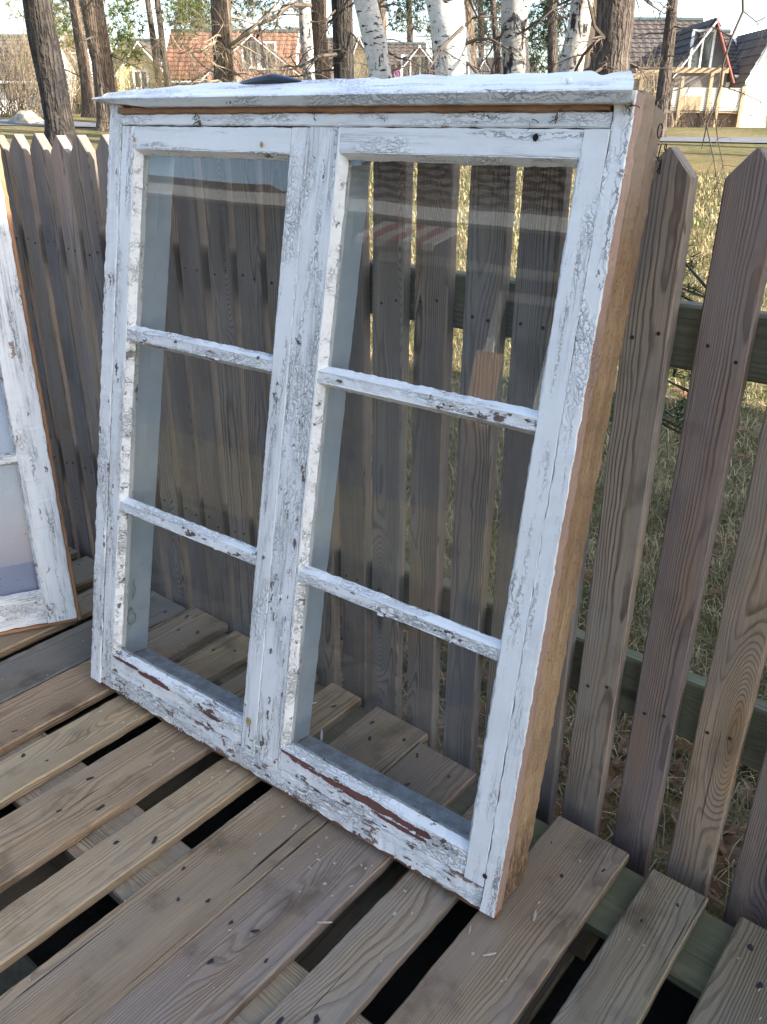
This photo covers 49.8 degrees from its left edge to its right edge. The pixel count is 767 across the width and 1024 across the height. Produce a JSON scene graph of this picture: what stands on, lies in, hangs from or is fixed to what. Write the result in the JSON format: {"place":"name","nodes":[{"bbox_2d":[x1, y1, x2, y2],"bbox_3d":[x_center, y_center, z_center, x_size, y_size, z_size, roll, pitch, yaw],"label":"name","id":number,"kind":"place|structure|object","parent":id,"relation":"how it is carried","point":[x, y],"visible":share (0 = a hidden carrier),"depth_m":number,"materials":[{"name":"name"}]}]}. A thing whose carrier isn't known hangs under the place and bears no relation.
{"place":"outdoors","nodes":[
{"label":"outdoors","id":0,"kind":"place"},
{"bbox_2d":[0,954,37,995],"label":"paving","id":1,"kind":"structure","parent":0,"point":[19,970],"depth_m":1.42,"materials":[{"name":"grey concrete"}]},
{"bbox_2d":[0,114,766,920],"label":"ground","id":2,"kind":"structure","parent":0,"point":[734,154],"depth_m":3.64,"materials":[{"name":"plant"}]},
{"bbox_2d":[9,110,43,123],"bbox_3d":[-10.541,-11.630,24.398,1.137,0.446,0.945,19,31,35],"label":"boulder","id":3,"kind":"object","parent":2,"relation":"on","point":[22,116],"visible":0.82,"depth_m":24.10,"materials":[{"name":"stone"}]},
{"bbox_2d":[0,22,86,116],"bbox_3d":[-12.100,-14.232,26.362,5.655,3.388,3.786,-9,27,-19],"label":"bush","id":4,"kind":"object","parent":2,"relation":"on","point":[19,106],"visible":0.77,"depth_m":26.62,"materials":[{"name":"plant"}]},
{"bbox_2d":[3,0,84,146],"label":"pine tree","id":5,"kind":"object","parent":2,"relation":"on","point":[45,50],"visible":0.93,"depth_m":16.63,"materials":[{"name":"brown plant"}]},
{"bbox_2d":[4,0,136,113],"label":"pine tree","id":6,"kind":"object","parent":2,"relation":"on","point":[59,23],"visible":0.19,"depth_m":39.79,"materials":[{"name":"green plant"}]},
{"bbox_2d":[22,0,127,117],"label":"pine tree","id":7,"kind":"object","parent":2,"relation":"on","point":[87,95],"visible":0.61,"depth_m":28.21,"materials":[{"name":"brown plant"}]},
{"bbox_2d":[0,0,157,113],"bbox_3d":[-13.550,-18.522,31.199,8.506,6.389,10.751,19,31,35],"label":"bush","id":8,"kind":"object","parent":2,"relation":"on","point":[21,56],"visible":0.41,"depth_m":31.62,"materials":[{"name":"green plant"}]},
{"bbox_2d":[69,36,112,76],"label":"house","id":9,"kind":"structure","parent":2,"relation":"on","point":[88,53],"depth_m":52.05,"materials":[{"name":"beige tile"}]},
{"bbox_2d":[0,0,199,113],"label":"bush","id":10,"kind":"object","parent":2,"relation":"on","point":[123,47],"visible":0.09,"depth_m":35.37,"materials":[{"name":"green plant"}]},
{"bbox_2d":[52,0,179,130],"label":"pine tree","id":11,"kind":"object","parent":2,"relation":"on","point":[103,57],"visible":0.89,"depth_m":21.99,"materials":[{"name":"brown plant"}]},
{"bbox_2d":[64,44,187,105],"bbox_3d":[-10.658,-17.797,34.090,5.669,3.329,5.218,-11,27,-23],"label":"bush","id":12,"kind":"object","parent":2,"relation":"on","point":[127,83],"visible":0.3,"depth_m":33.69,"materials":[{"name":"plant"}]},
{"bbox_2d":[113,38,165,91],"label":"house","id":13,"kind":"structure","parent":2,"relation":"on","point":[145,55],"depth_m":43.19,"materials":[{"name":"yellow paint"}]},
{"bbox_2d":[132,70,149,88],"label":"window","id":14,"kind":"structure","parent":13,"relation":"in","point":[145,84],"depth_m":43.25,"materials":[{"name":"white glass"}]},
{"bbox_2d":[137,0,161,87],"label":"pine tree","id":15,"kind":"object","parent":2,"relation":"on","point":[152,28],"visible":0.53,"depth_m":38.20,"materials":[{"name":"brown plant"}]},
{"bbox_2d":[61,0,274,89],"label":"bush","id":16,"kind":"object","parent":2,"relation":"on","point":[177,74],"visible":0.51,"depth_m":31.52,"materials":[{"name":"green plant"}]},
{"bbox_2d":[134,0,211,86],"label":"pine tree","id":17,"kind":"object","parent":2,"relation":"on","point":[158,5],"visible":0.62,"depth_m":37.19,"materials":[{"name":"green plant"}]},
{"bbox_2d":[117,14,277,90],"bbox_3d":[-7.854,-19.003,35.356,8.894,4.668,5.907,4,25,9],"label":"bush","id":18,"kind":"object","parent":2,"relation":"on","point":[175,67],"visible":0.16,"depth_m":35.07,"materials":[{"name":"green plant"}]},
{"bbox_2d":[164,0,290,84],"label":"pine tree","id":19,"kind":"object","parent":2,"relation":"on","point":[222,53],"visible":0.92,"depth_m":22.37,"materials":[{"name":"brown plant"}]},
{"bbox_2d":[165,0,297,29],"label":"pine tree","id":20,"kind":"object","parent":2,"relation":"on","point":[242,7],"visible":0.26,"depth_m":46.52,"materials":[{"name":"green plant"}]},
{"bbox_2d":[161,18,302,85],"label":"house","id":21,"kind":"structure","parent":2,"relation":"on","point":[239,49],"depth_m":43.42,"materials":[{"name":"orange brick"}]},
{"bbox_2d":[241,40,260,68],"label":"window","id":22,"kind":"structure","parent":21,"relation":"in","point":[243,49],"depth_m":40.96,"materials":[{"name":"white glass"}]},
{"bbox_2d":[257,41,276,69],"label":"window","id":23,"kind":"structure","parent":21,"relation":"in","point":[257,41],"depth_m":41.00,"materials":[{"name":"white glass"}]},
{"bbox_2d":[115,0,360,87],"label":"bush","id":24,"kind":"object","parent":2,"relation":"on","point":[236,51],"visible":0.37,"depth_m":31.58,"materials":[{"name":"green plant"}]},
{"bbox_2d":[120,0,424,80],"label":"bush","id":25,"kind":"object","parent":2,"relation":"on","point":[272,60],"visible":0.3,"depth_m":30.65,"materials":[{"name":"green plant"}]},
{"bbox_2d":[230,0,355,79],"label":"bare tree","id":26,"kind":"object","parent":2,"relation":"on","point":[305,22],"visible":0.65,"depth_m":23.15,"materials":[{"name":"brown wood"}]},
{"bbox_2d":[243,0,358,79],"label":"pine tree","id":27,"kind":"object","parent":2,"relation":"on","point":[318,13],"visible":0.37,"depth_m":24.19,"materials":[{"name":"brown plant"}]},
{"bbox_2d":[280,0,367,79],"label":"pine tree","id":28,"kind":"object","parent":2,"relation":"on","point":[342,53],"visible":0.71,"depth_m":18.93,"materials":[{"name":"brown plant"}]},
{"bbox_2d":[242,18,408,79],"bbox_3d":[-3.051,-19.038,34.773,9.044,5.700,7.917,14,28,27],"label":"bush","id":29,"kind":"object","parent":2,"relation":"on","point":[330,57],"visible":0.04,"depth_m":34.98,"materials":[{"name":"green plant"}]},
{"bbox_2d":[290,27,368,78],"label":"house","id":30,"kind":"structure","parent":2,"relation":"on","point":[354,47],"depth_m":44.85,"materials":[{"name":"orange tile"}]},
{"bbox_2d":[237,2,430,78],"bbox_3d":[-0.698,-18.092,32.035,7.136,7.142,8.584,19,31,35],"label":"bush","id":31,"kind":"object","parent":2,"relation":"on","point":[364,57],"visible":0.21,"depth_m":31.73,"materials":[{"name":"green plant"}]},
{"bbox_2d":[0,619,698,1023],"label":"soil","id":32,"kind":"structure","parent":2,"relation":"on","point":[674,1003],"depth_m":1.47,"materials":[{"name":"black soil"}]},
{"bbox_2d":[0,547,185,703],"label":"wooden pallet","id":33,"kind":"object","parent":32,"relation":"on","point":[34,666],"visible":0.3,"depth_m":2.11,"materials":[{"name":"brown wood"}]},
{"bbox_2d":[0,150,80,635],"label":"window","id":34,"kind":"structure","parent":33,"relation":"on","point":[37,585],"depth_m":2.10,"materials":[{"name":"white paint"}]},
{"bbox_2d":[0,607,427,1023],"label":"wooden pallet","id":35,"kind":"object","parent":32,"relation":"on","point":[112,824],"visible":0.69,"depth_m":1.58,"materials":[{"name":"brown wood"}]},
{"bbox_2d":[91,70,666,920],"bbox_3d":[-0.150,-0.089,1.510,1.088,1.297,0.144,18,20,33],"label":"old window","id":36,"kind":"structure","parent":35,"relation":"on","point":[329,140],"depth_m":1.38,"materials":[{"name":"white paint"}]},
{"bbox_2d":[239,74,301,83],"bbox_3d":[-0.181,-0.750,1.440,0.182,0.023,0.072,18,20,33],"label":"cap","id":37,"kind":"object","parent":36,"relation":"on","point":[271,78],"visible":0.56,"depth_m":1.41,"materials":[{"name":"blue fabric"}]},
{"bbox_2d":[92,743,766,1023],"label":"wooden pallet","id":38,"kind":"object","parent":32,"relation":"on","point":[292,961],"visible":0.82,"depth_m":1.34,"materials":[{"name":"brown weathered wood"}]},
{"bbox_2d":[2,569,761,1019],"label":"wood crumbs","id":39,"kind":"object","parent":38,"relation":"on","point":[318,847],"visible":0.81,"depth_m":1.49,"materials":[{"name":"brown wood"}]},
{"bbox_2d":[483,952,495,955],"bbox_3d":[0.169,0.705,1.316,0.022,0.002,0.004,-5,26,-11],"label":"splinter","id":40,"kind":"object","parent":38,"relation":"on","point":[489,954],"visible":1,"depth_m":1.32,"materials":[{"name":"white wood"}]},
{"bbox_2d":[532,910,536,920],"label":"dry leaf","id":41,"kind":"object","parent":38,"relation":"on","point":[534,915],"visible":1,"depth_m":1.38,"materials":[{"name":"white plant"}]},
{"bbox_2d":[308,0,434,78],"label":"birch tree","id":42,"kind":"object","parent":2,"relation":"on","point":[374,40],"visible":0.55,"depth_m":17.27,"materials":[{"name":"white plant"}]},
{"bbox_2d":[0,133,766,929],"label":"picket fence","id":43,"kind":"object","parent":2,"relation":"on","point":[226,235],"visible":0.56,"depth_m":1.51,"materials":[{"name":"brown wood"}]},
{"bbox_2d":[354,0,433,76],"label":"tree","id":44,"kind":"object","parent":2,"relation":"on","point":[383,13],"visible":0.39,"depth_m":23.33,"materials":[{"name":"brown plant"}]},
{"bbox_2d":[385,0,430,41],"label":"pine tree","id":45,"kind":"object","parent":2,"relation":"on","point":[407,4],"visible":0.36,"depth_m":48.09,"materials":[{"name":"green plant"}]},
{"bbox_2d":[387,42,433,77],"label":"house","id":46,"kind":"structure","parent":2,"relation":"on","point":[405,53],"depth_m":43.13,"materials":[{"name":"grey paint"}]},
{"bbox_2d":[401,55,429,76],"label":"window","id":47,"kind":"structure","parent":46,"relation":"in","point":[413,58],"depth_m":42.95,"materials":[{"name":"white glass"}]},
{"bbox_2d":[354,28,490,76],"bbox_3d":[1.003,-17.787,33.371,6.232,4.103,6.521,19,31,35],"label":"bush","id":48,"kind":"object","parent":2,"relation":"on","point":[402,62],"visible":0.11,"depth_m":33.15,"materials":[{"name":"green plant"}]},
{"bbox_2d":[390,0,489,75],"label":"bare tree","id":49,"kind":"object","parent":2,"relation":"on","point":[427,30],"visible":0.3,"depth_m":28.80,"materials":[{"name":"brown plant"}]},
{"bbox_2d":[381,0,530,75],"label":"birch tree","id":50,"kind":"object","parent":2,"relation":"on","point":[451,41],"visible":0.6,"depth_m":15.37,"materials":[{"name":"white plant"}]},
{"bbox_2d":[403,0,545,70],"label":"pine tree","id":51,"kind":"object","parent":2,"relation":"on","point":[470,28],"visible":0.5,"depth_m":19.85,"materials":[{"name":"brown plant"}]},
{"bbox_2d":[412,0,547,73],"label":"bare tree","id":52,"kind":"object","parent":2,"relation":"on","point":[495,33],"visible":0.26,"depth_m":28.61,"materials":[{"name":"brown wood"}]},
{"bbox_2d":[393,0,569,74],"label":"bush","id":53,"kind":"object","parent":2,"relation":"on","point":[484,64],"visible":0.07,"depth_m":31.29,"materials":[{"name":"green plant"}]},
{"bbox_2d":[473,0,500,57],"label":"pine tree","id":54,"kind":"object","parent":2,"relation":"on","point":[484,2],"visible":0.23,"depth_m":49.81,"materials":[{"name":"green plant"}]},
{"bbox_2d":[476,57,540,73],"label":"house","id":55,"kind":"structure","parent":2,"relation":"on","point":[483,66],"depth_m":45.43,"materials":[{"name":"brown tile"}]},
{"bbox_2d":[418,12,633,74],"bbox_3d":[5.739,-18.270,33.645,7.768,4.759,7.931,19,31,35],"label":"bush","id":56,"kind":"object","parent":2,"relation":"on","point":[531,50],"visible":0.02,"depth_m":33.43,"materials":[{"name":"green plant"}]},
{"bbox_2d":[465,0,587,73],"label":"birch tree","id":57,"kind":"object","parent":2,"relation":"on","point":[514,19],"visible":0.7,"depth_m":16.29,"materials":[{"name":"white plant"}]},
{"bbox_2d":[492,0,571,72],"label":"pine tree","id":58,"kind":"object","parent":2,"relation":"on","point":[552,57],"visible":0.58,"depth_m":26.58,"materials":[{"name":"green plant"}]},
{"bbox_2d":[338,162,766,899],"bbox_3d":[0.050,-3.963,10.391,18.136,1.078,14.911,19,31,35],"label":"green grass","id":59,"kind":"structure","parent":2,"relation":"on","point":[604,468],"depth_m":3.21,"materials":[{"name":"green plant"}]},
{"bbox_2d":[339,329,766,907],"bbox_3d":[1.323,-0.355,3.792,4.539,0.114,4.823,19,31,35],"label":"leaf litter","id":60,"kind":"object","parent":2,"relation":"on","point":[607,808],"visible":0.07,"depth_m":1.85,"materials":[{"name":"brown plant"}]},
{"bbox_2d":[481,0,649,72],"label":"bush","id":61,"kind":"object","parent":2,"relation":"on","point":[558,39],"visible":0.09,"depth_m":31.31,"materials":[{"name":"green plant"}]},
{"bbox_2d":[515,0,633,71],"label":"birch tree","id":62,"kind":"object","parent":2,"relation":"on","point":[579,11],"visible":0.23,"depth_m":15.52,"materials":[{"name":"white plant"}]},
{"bbox_2d":[604,767,622,797],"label":"dry leaf","id":63,"kind":"object","parent":2,"relation":"on","point":[616,782],"visible":0.64,"depth_m":1.82,"materials":[{"name":"brown plant"}]},
{"bbox_2d":[609,756,625,766],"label":"dry leaf","id":64,"kind":"object","parent":2,"relation":"on","point":[615,762],"visible":0.34,"depth_m":1.88,"materials":[{"name":"brown plant"}]},
{"bbox_2d":[538,0,700,100],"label":"pine tree","id":65,"kind":"object","parent":2,"relation":"on","point":[613,27],"visible":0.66,"depth_m":14.56,"materials":[{"name":"brown plant"}]},
{"bbox_2d":[588,6,711,107],"bbox_3d":[8.645,-15.911,29.022,4.835,4.432,5.538,19,31,35],"label":"bush","id":66,"kind":"object","parent":2,"relation":"on","point":[651,63],"visible":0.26,"depth_m":29.38,"materials":[{"name":"plant"}]},
{"bbox_2d":[587,17,735,109],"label":"house","id":67,"kind":"structure","parent":2,"relation":"on","point":[715,50],"depth_m":34.53,"materials":[{"name":"grey tile"}]},
{"bbox_2d":[646,79,657,96],"bbox_3d":[11.995,-18.275,35.899,1.200,1.600,0.120,0,25,0],"label":"window","id":68,"kind":"structure","parent":67,"relation":"in","point":[651,79],"depth_m":35.82,"materials":[{"name":"beige glass"}]},
{"bbox_2d":[687,29,716,67],"bbox_3d":[13.055,-18.917,33.908,0.950,1.550,0.120,0,25,0],"label":"window","id":69,"kind":"structure","parent":67,"relation":"in","point":[707,52],"depth_m":33.88,"materials":[{"name":"white glass"}]},
{"bbox_2d":[669,758,684,770],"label":"dry leaf","id":70,"kind":"object","parent":2,"relation":"on","point":[681,766],"visible":0.6,"depth_m":1.85,"materials":[{"name":"brown plant"}]},
{"bbox_2d":[630,0,726,136],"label":"bare tree","id":71,"kind":"object","parent":2,"relation":"on","point":[664,83],"visible":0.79,"depth_m":20.94,"materials":[{"name":"brown wood"}]},
{"bbox_2d":[675,386,686,400],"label":"dry leaf","id":72,"kind":"object","parent":2,"relation":"on","point":[680,391],"visible":0.5,"depth_m":4.48,"materials":[{"name":"brown plant"}]},
{"bbox_2d":[673,739,692,750],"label":"dry leaf","id":73,"kind":"object","parent":2,"relation":"on","point":[682,745],"visible":0.31,"depth_m":1.91,"materials":[{"name":"brown plant"}]},
{"bbox_2d":[609,234,761,527],"bbox_3d":[1.063,-0.444,2.860,0.828,1.082,0.568,-8,26,-17],"label":"young pine","id":74,"kind":"object","parent":2,"relation":"on","point":[689,264],"visible":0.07,"depth_m":2.74,"materials":[{"name":"green plant"}]},
{"bbox_2d":[631,6,743,126],"bbox_3d":[9.722,-14.649,27.433,5.151,3.506,3.820,-1,25,-2],"label":"bush","id":75,"kind":"object","parent":2,"relation":"on","point":[653,81],"visible":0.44,"depth_m":27.46,"materials":[{"name":"plant"}]},
{"bbox_2d":[652,92,736,126],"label":"bush","id":76,"kind":"object","parent":2,"relation":"on","point":[701,124],"visible":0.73,"depth_m":31.43,"materials":[{"name":"brown plant"}]},
{"bbox_2d":[632,67,766,126],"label":"timber deck","id":77,"kind":"structure","parent":2,"relation":"on","point":[733,120],"depth_m":33.09,"materials":[{"name":"beige wood"}]},
{"bbox_2d":[703,586,719,597],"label":"dry leaf","id":78,"kind":"object","parent":2,"relation":"on","point":[713,591],"visible":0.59,"depth_m":2.55,"materials":[{"name":"brown plant"}]},
{"bbox_2d":[719,823,740,867],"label":"dry leaf","id":79,"kind":"object","parent":2,"relation":"on","point":[733,839],"visible":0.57,"depth_m":1.66,"materials":[{"name":"brown plant"}]},
{"bbox_2d":[721,28,766,126],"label":"house","id":80,"kind":"structure","parent":2,"relation":"on","point":[750,70],"depth_m":38.43,"materials":[{"name":"white paint"}]},
{"bbox_2d":[736,425,753,430],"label":"dry leaf","id":81,"kind":"object","parent":2,"relation":"on","point":[742,428],"visible":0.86,"depth_m":3.96,"materials":[{"name":"brown plant"}]},
{"bbox_2d":[0,119,766,142],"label":"path","id":82,"kind":"structure","parent":0,"point":[692,139],"depth_m":21.26,"materials":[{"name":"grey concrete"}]},
{"bbox_2d":[0,0,766,72],"label":"sky","id":83,"kind":"structure","parent":0,"point":[728,11],"materials":[{"name":"white"}]},
{"bbox_2d":[657,0,766,260],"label":"hanging twig","id":84,"kind":"object","parent":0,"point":[731,37],"visible":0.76,"depth_m":5.77,"materials":[{"name":"brown plant"}]}
]}

